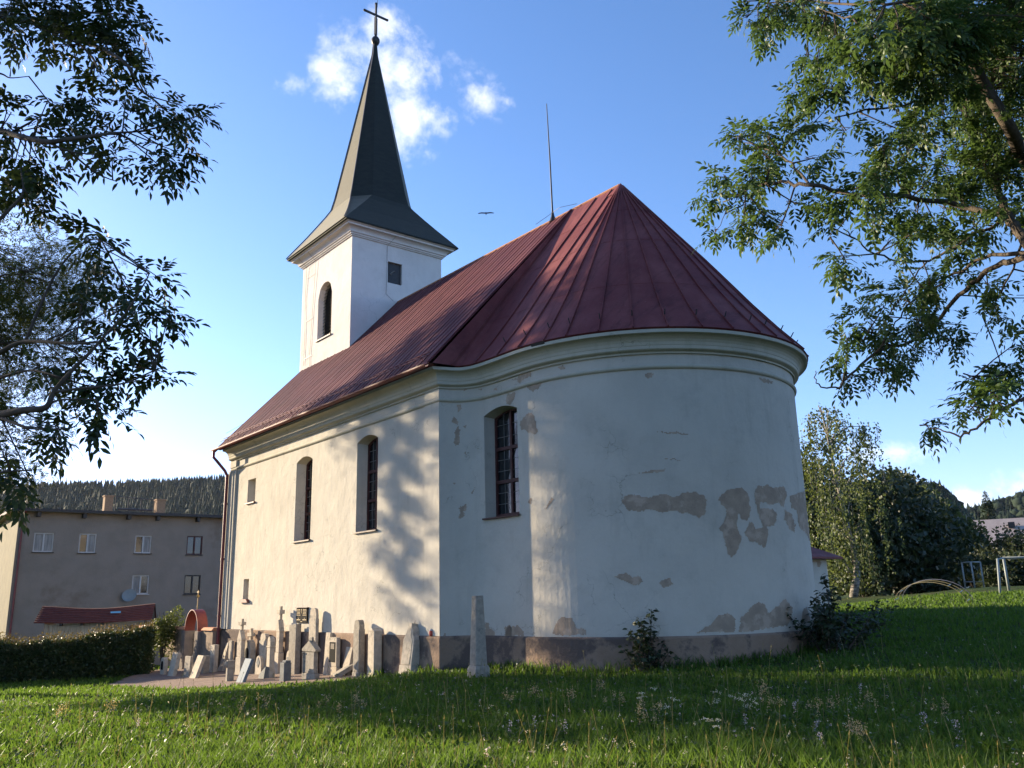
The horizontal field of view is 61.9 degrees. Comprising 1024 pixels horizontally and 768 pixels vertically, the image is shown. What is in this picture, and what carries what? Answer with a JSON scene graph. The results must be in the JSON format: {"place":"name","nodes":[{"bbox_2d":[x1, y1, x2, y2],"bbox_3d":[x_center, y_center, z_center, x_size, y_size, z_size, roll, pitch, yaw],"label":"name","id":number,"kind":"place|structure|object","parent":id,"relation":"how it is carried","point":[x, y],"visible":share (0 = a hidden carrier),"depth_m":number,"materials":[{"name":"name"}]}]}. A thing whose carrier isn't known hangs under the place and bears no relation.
{"place":"outdoors","nodes":[
{"label":"outdoors","id":0,"kind":"place"},
{"bbox_2d":[30,489,213,513],"bbox_3d":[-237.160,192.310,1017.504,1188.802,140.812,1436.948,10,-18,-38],"label":"hill","id":1,"kind":"structure","parent":0,"point":[177,502],"depth_m":903.38,"materials":[{"name":"green plant"}]},
{"bbox_2d":[0,473,228,514],"bbox_3d":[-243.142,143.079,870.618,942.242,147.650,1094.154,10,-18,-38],"label":"forest","id":2,"kind":"object","parent":1,"relation":"on","point":[210,493],"visible":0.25,"depth_m":904.64,"materials":[{"name":"green plant"}]},
{"bbox_2d":[110,668,390,688],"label":"gravel path","id":3,"kind":"structure","parent":0,"point":[158,679],"depth_m":26.18,"materials":[{"name":"beige gravel"}]},
{"bbox_2d":[160,657,167,674],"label":"gravestone","id":4,"kind":"object","parent":3,"relation":"on","point":[164,666],"visible":0.88,"depth_m":30.32,"materials":[{"name":"stone"}]},
{"bbox_2d":[183,656,192,676],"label":"gravestone","id":5,"kind":"object","parent":3,"relation":"on","point":[188,664],"visible":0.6,"depth_m":28.26,"materials":[{"name":"grey stone"}]},
{"bbox_2d":[201,655,209,673],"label":"gravestone","id":6,"kind":"object","parent":3,"relation":"on","point":[205,668],"visible":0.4,"depth_m":29.09,"materials":[{"name":"grey stone"}]},
{"bbox_2d":[209,644,218,671],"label":"gravestone","id":7,"kind":"object","parent":3,"relation":"on","point":[214,654],"visible":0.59,"depth_m":29.34,"materials":[{"name":"stone"}]},
{"bbox_2d":[224,660,234,680],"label":"gravestone","id":8,"kind":"object","parent":3,"relation":"on","point":[229,665],"visible":0.9,"depth_m":24.96,"materials":[{"name":"grey stone"}]},
{"bbox_2d":[228,641,233,659],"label":"gravestone","id":9,"kind":"object","parent":3,"relation":"on","point":[231,650],"visible":0.58,"depth_m":29.28,"materials":[{"name":"stone"}]},
{"bbox_2d":[235,619,245,674],"bbox_3d":[-8.747,8.471,27.492,0.168,1.751,0.489,10,-18,-39],"label":"gravestone","id":10,"kind":"object","parent":3,"relation":"on","point":[240,657],"visible":0.92,"depth_m":27.38,"materials":[{"name":"stone"}]},
{"bbox_2d":[244,640,255,673],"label":"gravestone","id":11,"kind":"object","parent":3,"relation":"on","point":[250,649],"visible":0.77,"depth_m":27.30,"materials":[{"name":"grey stone"}]},
{"bbox_2d":[247,628,254,639],"bbox_3d":[-8.583,8.750,27.992,0.166,1.413,0.406,10,-18,-39],"label":"cross","id":12,"kind":"object","parent":11,"relation":"on","point":[250,634],"visible":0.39,"depth_m":28.06,"materials":[{"name":"stone"}]},
{"bbox_2d":[255,655,263,673],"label":"gravestone","id":13,"kind":"object","parent":3,"relation":"on","point":[259,665],"visible":0.85,"depth_m":26.44,"materials":[{"name":"stone"}]},
{"bbox_2d":[258,666,268,678],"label":"gravestone","id":14,"kind":"object","parent":3,"relation":"on","point":[264,674],"visible":0.69,"depth_m":24.67,"materials":[{"name":"stone"}]},
{"bbox_2d":[259,633,268,667],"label":"gravestone","id":15,"kind":"object","parent":3,"relation":"on","point":[263,641],"visible":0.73,"depth_m":27.10,"materials":[{"name":"stone"}]},
{"bbox_2d":[266,636,275,677],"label":"gravestone","id":16,"kind":"object","parent":3,"relation":"on","point":[270,646],"visible":0.91,"depth_m":24.86,"materials":[{"name":"stone"}]},
{"bbox_2d":[274,606,284,673],"bbox_3d":[-7.195,7.920,26.386,0.187,2.030,0.391,9,-17,-36],"label":"gravestone","id":17,"kind":"object","parent":3,"relation":"on","point":[279,656],"visible":0.92,"depth_m":26.27,"materials":[{"name":"stone"}]},
{"bbox_2d":[279,660,290,680],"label":"gravestone","id":18,"kind":"object","parent":3,"relation":"on","point":[285,670],"visible":0.81,"depth_m":23.10,"materials":[{"name":"stone"}]},
{"bbox_2d":[288,624,300,673],"bbox_3d":[-6.509,7.933,25.504,0.177,1.469,0.468,11,-18,-40],"label":"gravestone","id":19,"kind":"object","parent":3,"relation":"on","point":[294,643],"visible":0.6,"depth_m":25.39,"materials":[{"name":"grey stone"}]},
{"bbox_2d":[302,637,320,678],"bbox_3d":[-5.438,7.408,23.027,0.198,1.106,0.780,11,-18,-40],"label":"gravestone","id":20,"kind":"object","parent":3,"relation":"on","point":[311,648],"visible":0.96,"depth_m":22.93,"materials":[{"name":"grey stone"}]},
{"bbox_2d":[309,608,318,644],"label":"gravestone","id":21,"kind":"object","parent":3,"relation":"on","point":[314,624],"visible":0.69,"depth_m":24.74,"materials":[{"name":"stone"}]},
{"bbox_2d":[323,632,332,674],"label":"gravestone","id":22,"kind":"object","parent":3,"relation":"on","point":[326,653],"visible":0.54,"depth_m":23.99,"materials":[{"name":"stone"}]},
{"bbox_2d":[327,637,340,674],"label":"gravestone","id":23,"kind":"object","parent":3,"relation":"on","point":[334,656],"visible":0.86,"depth_m":23.50,"materials":[{"name":"stone"}]},
{"bbox_2d":[343,647,352,674],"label":"gravestone","id":24,"kind":"object","parent":3,"relation":"on","point":[348,657],"visible":0.42,"depth_m":23.11,"materials":[{"name":"stone"}]},
{"bbox_2d":[352,620,364,675],"bbox_3d":[-4.047,6.990,22.551,0.202,1.457,0.337,10,-18,-39],"label":"gravestone","id":25,"kind":"object","parent":3,"relation":"on","point":[359,644],"visible":0.88,"depth_m":22.47,"materials":[{"name":"grey stone"}]},
{"bbox_2d":[367,628,381,676],"bbox_3d":[-3.515,6.890,21.858,0.241,1.234,0.380,9,-17,-35],"label":"gravestone","id":26,"kind":"object","parent":3,"relation":"on","point":[375,648],"visible":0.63,"depth_m":21.76,"materials":[{"name":"stone"}]},
{"bbox_2d":[398,621,419,673],"bbox_3d":[-2.439,6.410,20.728,0.255,1.315,0.529,20,-24,-36],"label":"gravestone","id":27,"kind":"object","parent":3,"relation":"on","point":[410,650],"visible":0.9,"depth_m":20.59,"materials":[{"name":"stone"}]},
{"bbox_2d":[0,586,1023,767],"bbox_3d":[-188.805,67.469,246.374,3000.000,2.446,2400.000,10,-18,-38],"label":"ground","id":28,"kind":"structure","parent":0,"point":[845,600],"depth_m":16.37,"materials":[{"name":"green plant"}]},
{"bbox_2d":[55,704,70,722],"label":"wildflower","id":29,"kind":"object","parent":28,"relation":"on","point":[62,709],"visible":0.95,"depth_m":11.85,"materials":[{"name":"yellow plant"}]},
{"bbox_2d":[0,212,128,510],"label":"ash tree","id":30,"kind":"object","parent":28,"relation":"on","point":[23,281],"visible":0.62,"depth_m":31.69,"materials":[{"name":"green plant"}]},
{"bbox_2d":[0,619,158,682],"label":"hedge","id":31,"kind":"object","parent":28,"relation":"on","point":[91,654],"visible":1,"depth_m":30.65,"materials":[{"name":"green plant"}]},
{"bbox_2d":[34,603,155,659],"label":"shed","id":32,"kind":"structure","parent":28,"relation":"on","point":[85,619],"depth_m":37.94,"materials":[{"name":"red metal"}]},
{"bbox_2d":[0,495,225,643],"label":"apartment building","id":33,"kind":"structure","parent":28,"relation":"on","point":[158,556],"depth_m":52.23,"materials":[{"name":"paint"}]},
{"bbox_2d":[31,533,53,552],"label":"window","id":34,"kind":"structure","parent":33,"relation":"in","point":[43,542],"depth_m":50.32,"materials":[{"name":"grey glass"}]},
{"bbox_2d":[77,533,96,553],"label":"window","id":35,"kind":"structure","parent":33,"relation":"in","point":[87,542],"depth_m":51.70,"materials":[{"name":"grey glass"}]},
{"bbox_2d":[132,575,148,594],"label":"window","id":36,"kind":"structure","parent":33,"relation":"in","point":[140,583],"depth_m":53.02,"materials":[{"name":"white glass"}]},
{"bbox_2d":[133,536,151,553],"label":"window","id":37,"kind":"structure","parent":33,"relation":"in","point":[142,543],"depth_m":53.58,"materials":[{"name":"grey glass"}]},
{"bbox_2d":[182,575,200,594],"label":"window","id":38,"kind":"structure","parent":33,"relation":"in","point":[191,582],"depth_m":54.84,"materials":[{"name":"glass"}]},
{"bbox_2d":[185,536,202,554],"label":"window","id":39,"kind":"structure","parent":33,"relation":"in","point":[194,543],"depth_m":55.46,"materials":[{"name":"grey glass"}]},
{"bbox_2d":[0,0,227,541],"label":"ash tree","id":40,"kind":"object","parent":28,"relation":"on","point":[26,178],"visible":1,"depth_m":7.01,"materials":[{"name":"green plant"}]},
{"bbox_2d":[100,625,220,669],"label":"churchyard wall","id":41,"kind":"structure","parent":28,"relation":"on","point":[209,636],"depth_m":31.11,"materials":[{"name":"beige stone"}]},
{"bbox_2d":[154,605,185,661],"bbox_3d":[-13.501,9.844,33.304,1.450,2.390,1.219,10,-18,-38],"label":"bush","id":42,"kind":"object","parent":28,"relation":"on","point":[165,634],"visible":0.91,"depth_m":33.19,"materials":[{"name":"green plant"}]},
{"bbox_2d":[167,652,180,675],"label":"gravestone","id":43,"kind":"object","parent":28,"relation":"on","point":[174,664],"visible":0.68,"depth_m":29.28,"materials":[{"name":"stone"}]},
{"bbox_2d":[179,590,207,668],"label":"shrine","id":44,"kind":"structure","parent":28,"relation":"on","point":[191,638],"depth_m":32.11,"materials":[{"name":"stone"}]},
{"bbox_2d":[189,655,205,677],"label":"gravestone","id":45,"kind":"object","parent":28,"relation":"on","point":[198,666],"visible":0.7,"depth_m":27.52,"materials":[{"name":"stone"}]},
{"bbox_2d":[218,642,228,670],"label":"gravestone","id":46,"kind":"object","parent":28,"relation":"on","point":[224,659],"visible":0.66,"depth_m":29.69,"materials":[{"name":"stone"}]},
{"bbox_2d":[236,658,253,681],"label":"gravestone","id":47,"kind":"object","parent":28,"relation":"on","point":[246,665],"visible":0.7,"depth_m":24.18,"materials":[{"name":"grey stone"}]},
{"bbox_2d":[332,663,352,676],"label":"gravestone","id":48,"kind":"object","parent":28,"relation":"on","point":[344,670],"visible":0.31,"depth_m":22.76,"materials":[{"name":"grey stone"}]},
{"bbox_2d":[348,694,366,711],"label":"wildflower","id":49,"kind":"object","parent":28,"relation":"on","point":[357,702],"visible":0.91,"depth_m":12.26,"materials":[{"name":"green plant"}]},
{"bbox_2d":[467,596,489,678],"bbox_3d":[-0.707,5.283,17.806,0.387,1.682,0.309,10,-18,-39],"label":"gravestone","id":50,"kind":"object","parent":28,"relation":"on","point":[478,652],"visible":0.85,"depth_m":17.70,"materials":[{"name":"grey stone"}]},
{"bbox_2d":[502,688,515,716],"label":"wildflower","id":51,"kind":"object","parent":28,"relation":"on","point":[506,696],"visible":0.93,"depth_m":11.72,"materials":[{"name":"green plant"}]},
{"bbox_2d":[501,719,516,742],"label":"wildflower","id":52,"kind":"object","parent":28,"relation":"on","point":[510,724],"visible":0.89,"depth_m":9.36,"materials":[{"name":"white plant"}]},
{"bbox_2d":[0,632,1023,767],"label":"meadow herbs","id":53,"kind":"object","parent":28,"relation":"on","point":[506,734],"visible":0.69,"depth_m":10.86,"materials":[{"name":"green plant"}]},
{"bbox_2d":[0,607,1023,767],"bbox_3d":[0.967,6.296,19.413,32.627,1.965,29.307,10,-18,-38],"label":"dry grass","id":54,"kind":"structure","parent":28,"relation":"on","point":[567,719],"depth_m":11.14,"materials":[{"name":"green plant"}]},
{"bbox_2d":[2,644,1023,767],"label":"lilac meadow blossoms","id":55,"kind":"object","parent":28,"relation":"on","point":[553,715],"visible":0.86,"depth_m":9.53,"materials":[{"name":"purple plant"}]},
{"bbox_2d":[21,652,1023,767],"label":"white meadow blossoms","id":56,"kind":"object","parent":28,"relation":"on","point":[552,720],"visible":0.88,"depth_m":9.44,"materials":[{"name":"white plant"}]},
{"bbox_2d":[211,0,842,674],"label":"church","id":57,"kind":"structure","parent":28,"relation":"on","point":[569,438],"depth_m":20.74,"materials":[{"name":"beige paint"}]},
{"bbox_2d":[295,607,308,622],"bbox_3d":[-6.359,6.986,25.786,0.088,0.455,0.840,10,-18,-38],"label":"memorial plaque","id":58,"kind":"object","parent":57,"relation":"attached to","point":[301,614],"visible":1,"depth_m":25.76,"materials":[{"name":"black metal"}]},
{"bbox_2d":[291,459,312,542],"bbox_3d":[-6.460,3.656,26.966,0.440,2.640,1.250,10,-18,-38],"label":"window","id":59,"kind":"structure","parent":57,"relation":"in","point":[307,521],"depth_m":27.34,"materials":[{"name":"black glass"}]},
{"bbox_2d":[315,285,331,342],"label":"belfry window","id":60,"kind":"structure","parent":57,"relation":"in","point":[328,303],"depth_m":34.32,"materials":[{"name":"metal"}]},
{"bbox_2d":[353,438,377,533],"bbox_3d":[-3.937,2.813,23.919,0.440,2.680,1.280,10,-18,-38],"label":"window","id":61,"kind":"structure","parent":57,"relation":"in","point":[372,475],"depth_m":24.23,"materials":[{"name":"black glass"}]},
{"bbox_2d":[482,409,520,519],"bbox_3d":[-0.170,1.903,20.604,0.503,2.660,1.411,10,-18,-38],"label":"window","id":62,"kind":"structure","parent":57,"relation":"in","point":[506,435],"depth_m":20.85,"materials":[{"name":"black glass"}]},
{"bbox_2d":[528,685,540,707],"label":"wildflower","id":63,"kind":"object","parent":28,"relation":"on","point":[533,688],"visible":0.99,"depth_m":12.16,"materials":[{"name":"green plant"}]},
{"bbox_2d":[563,686,575,706],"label":"wildflower","id":64,"kind":"object","parent":28,"relation":"on","point":[570,695],"visible":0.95,"depth_m":11.90,"materials":[{"name":"green plant"}]},
{"bbox_2d":[603,690,625,708],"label":"wildflower","id":65,"kind":"object","parent":28,"relation":"on","point":[615,699],"visible":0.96,"depth_m":11.45,"materials":[{"name":"green plant"}]},
{"bbox_2d":[633,703,648,726],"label":"wildflower","id":66,"kind":"object","parent":28,"relation":"on","point":[639,714],"visible":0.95,"depth_m":9.99,"materials":[{"name":"green plant"}]},
{"bbox_2d":[618,609,679,672],"bbox_3d":[2.696,5.166,17.122,1.429,1.300,0.953,10,-18,-38],"label":"sapling","id":67,"kind":"object","parent":28,"relation":"on","point":[644,649],"visible":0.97,"depth_m":17.06,"materials":[{"name":"green plant"}]},
{"bbox_2d":[650,700,665,732],"bbox_3d":[1.735,3.903,10.017,0.212,0.409,0.312,-4,-14,10],"label":"wildflower","id":68,"kind":"object","parent":28,"relation":"on","point":[659,704],"visible":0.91,"depth_m":10.04,"materials":[{"name":"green plant"}]},
{"bbox_2d":[701,717,721,739],"bbox_3d":[2.161,3.704,9.082,0.238,0.319,0.292,10,-18,-38],"label":"wildflower","id":69,"kind":"object","parent":28,"relation":"on","point":[714,723],"visible":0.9,"depth_m":9.09,"materials":[{"name":"white plant"}]},
{"bbox_2d":[734,692,754,712],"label":"wildflower","id":70,"kind":"object","parent":28,"relation":"on","point":[750,699],"visible":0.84,"depth_m":11.16,"materials":[{"name":"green plant"}]},
{"bbox_2d":[737,694,756,715],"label":"wildflower","id":71,"kind":"object","parent":28,"relation":"on","point":[743,699],"visible":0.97,"depth_m":10.94,"materials":[{"name":"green plant"}]},
{"bbox_2d":[757,679,767,706],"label":"wildflower","id":72,"kind":"object","parent":28,"relation":"on","point":[761,692],"visible":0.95,"depth_m":11.70,"materials":[{"name":"green plant"}]},
{"bbox_2d":[767,694,786,718],"bbox_3d":[3.279,4.014,10.506,0.283,0.359,0.245,-10,-16,31],"label":"wildflower","id":73,"kind":"object","parent":28,"relation":"on","point":[775,703],"visible":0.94,"depth_m":10.54,"materials":[{"name":"green plant"}]},
{"bbox_2d":[805,697,821,723],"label":"wildflower","id":74,"kind":"object","parent":28,"relation":"on","point":[817,703],"visible":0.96,"depth_m":10.22,"materials":[{"name":"green plant"}]},
{"bbox_2d":[826,695,841,723],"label":"wildflower","id":75,"kind":"object","parent":28,"relation":"on","point":[833,707],"visible":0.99,"depth_m":10.44,"materials":[{"name":"green plant"}]},
{"bbox_2d":[801,454,868,548],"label":"deciduous tree","id":76,"kind":"object","parent":28,"relation":"on","point":[811,502],"visible":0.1,"depth_m":47.65,"materials":[{"name":"green plant"}]},
{"bbox_2d":[786,573,898,653],"bbox_3d":[7.029,5.000,18.657,2.544,1.652,1.977,10,-18,-38],"label":"bush","id":77,"kind":"object","parent":28,"relation":"on","point":[829,634],"visible":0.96,"depth_m":18.13,"materials":[{"name":"green plant"}]},
{"bbox_2d":[843,715,856,740],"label":"wildflower","id":78,"kind":"object","parent":28,"relation":"on","point":[849,725],"visible":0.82,"depth_m":8.80,"materials":[{"name":"green plant"}]},
{"bbox_2d":[798,402,905,598],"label":"birch tree","id":79,"kind":"object","parent":28,"relation":"on","point":[845,527],"visible":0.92,"depth_m":41.29,"materials":[{"name":"green plant"}]},
{"bbox_2d":[684,0,1023,462],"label":"ash tree","id":80,"kind":"object","parent":28,"relation":"on","point":[918,42],"visible":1,"depth_m":10.86,"materials":[{"name":"green plant"}]},
{"bbox_2d":[852,719,872,749],"bbox_3d":[3.461,3.470,8.353,0.213,0.359,0.246,10,-18,-38],"label":"wildflower","id":81,"kind":"object","parent":28,"relation":"on","point":[863,732],"visible":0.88,"depth_m":8.36,"materials":[{"name":"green plant"}]},
{"bbox_2d":[858,690,878,716],"bbox_3d":[4.406,3.995,10.586,0.260,0.383,0.298,-6,-15,17],"label":"wildflower","id":82,"kind":"object","parent":28,"relation":"on","point":[867,702],"visible":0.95,"depth_m":10.57,"materials":[{"name":"green plant"}]},
{"bbox_2d":[814,508,937,595],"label":"deciduous tree","id":83,"kind":"object","parent":28,"relation":"on","point":[876,535],"visible":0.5,"depth_m":44.94,"materials":[{"name":"green plant"}]},
{"bbox_2d":[813,460,946,596],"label":"deciduous tree","id":84,"kind":"object","parent":28,"relation":"on","point":[899,487],"visible":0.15,"depth_m":48.27,"materials":[{"name":"green plant"}]},
{"bbox_2d":[840,465,979,594],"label":"deciduous tree","id":85,"kind":"object","parent":28,"relation":"on","point":[967,523],"visible":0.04,"depth_m":49.83,"materials":[{"name":"green plant"}]},
{"bbox_2d":[884,466,943,593],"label":"deciduous tree","id":86,"kind":"object","parent":28,"relation":"on","point":[899,472],"visible":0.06,"depth_m":60.36,"materials":[{"name":"green plant"}]},
{"bbox_2d":[894,579,972,603],"bbox_3d":[14.502,7.190,29.484,1.522,0.888,4.290,4,-15,-20],"label":"climbing frame","id":87,"kind":"object","parent":28,"relation":"on","point":[921,581],"visible":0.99,"depth_m":29.34,"materials":[{"name":"yellow"}]},
{"bbox_2d":[889,509,991,593],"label":"deciduous tree","id":88,"kind":"object","parent":28,"relation":"on","point":[943,571],"visible":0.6,"depth_m":46.63,"materials":[{"name":"green plant"}]},
{"bbox_2d":[931,697,951,720],"bbox_3d":[5.060,3.832,9.930,0.322,0.350,0.246,10,-18,-38],"label":"wildflower","id":89,"kind":"object","parent":28,"relation":"on","point":[944,708],"visible":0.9,"depth_m":9.95,"materials":[{"name":"green plant"}]},
{"bbox_2d":[919,483,963,527],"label":"deciduous tree","id":90,"kind":"object","parent":28,"relation":"on","point":[945,504],"visible":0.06,"depth_m":64.15,"materials":[{"name":"green plant"}]},
{"bbox_2d":[949,719,965,744],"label":"wildflower","id":91,"kind":"object","parent":28,"relation":"on","point":[957,730],"visible":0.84,"depth_m":8.72,"materials":[{"name":"purple plant"}]},
{"bbox_2d":[947,512,992,549],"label":"bush","id":92,"kind":"object","parent":28,"relation":"on","point":[974,525],"visible":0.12,"depth_m":58.73,"materials":[{"name":"green plant"}]},
{"bbox_2d":[961,561,984,587],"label":"exercise frame","id":93,"kind":"object","parent":28,"relation":"on","point":[973,581],"visible":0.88,"depth_m":42.54,"materials":[{"name":"grey metal"}]},
{"bbox_2d":[940,522,1023,587],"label":"bush","id":94,"kind":"object","parent":28,"relation":"on","point":[984,545],"visible":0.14,"depth_m":56.34,"materials":[{"name":"green plant"}]},
{"bbox_2d":[950,551,1020,587],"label":"bush","id":95,"kind":"object","parent":28,"relation":"on","point":[988,582],"visible":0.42,"depth_m":51.73,"materials":[{"name":"green plant"}]},
{"bbox_2d":[980,490,996,519],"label":"spruce tree","id":96,"kind":"object","parent":28,"relation":"on","point":[987,505],"visible":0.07,"depth_m":110.97,"materials":[{"name":"green plant"}]},
{"bbox_2d":[955,518,1023,588],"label":"house","id":97,"kind":"structure","parent":28,"relation":"on","point":[990,524],"depth_m":74.18,"materials":[{"name":"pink paint"}]},
{"bbox_2d":[970,550,1023,585],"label":"bush","id":98,"kind":"object","parent":28,"relation":"on","point":[1018,564],"visible":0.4,"depth_m":52.04,"materials":[{"name":"green plant"}]},
{"bbox_2d":[985,523,1023,561],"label":"bush","id":99,"kind":"object","parent":28,"relation":"on","point":[1019,539],"visible":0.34,"depth_m":55.51,"materials":[{"name":"green plant"}]},
{"bbox_2d":[996,556,1023,593],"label":"goal","id":100,"kind":"object","parent":28,"relation":"on","point":[1005,571],"visible":0.88,"depth_m":32.33,"materials":[{"name":"grey metal"}]},
{"bbox_2d":[0,0,1023,507],"label":"sky","id":101,"kind":"structure","parent":0,"point":[635,93],"materials":[{"name":"blue"}]},
{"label":"hill","id":102,"kind":"structure","parent":0,"visible":0},
{"bbox_2d":[830,476,975,586],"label":"forest","id":103,"kind":"object","parent":102,"relation":"on","point":[943,490],"visible":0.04,"depth_m":322.17,"materials":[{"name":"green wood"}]},
{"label":"hill","id":104,"kind":"structure","parent":0,"visible":0},
{"bbox_2d":[964,491,1023,519],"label":"forest","id":105,"kind":"object","parent":104,"relation":"on","point":[1012,506],"visible":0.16,"depth_m":499.74,"materials":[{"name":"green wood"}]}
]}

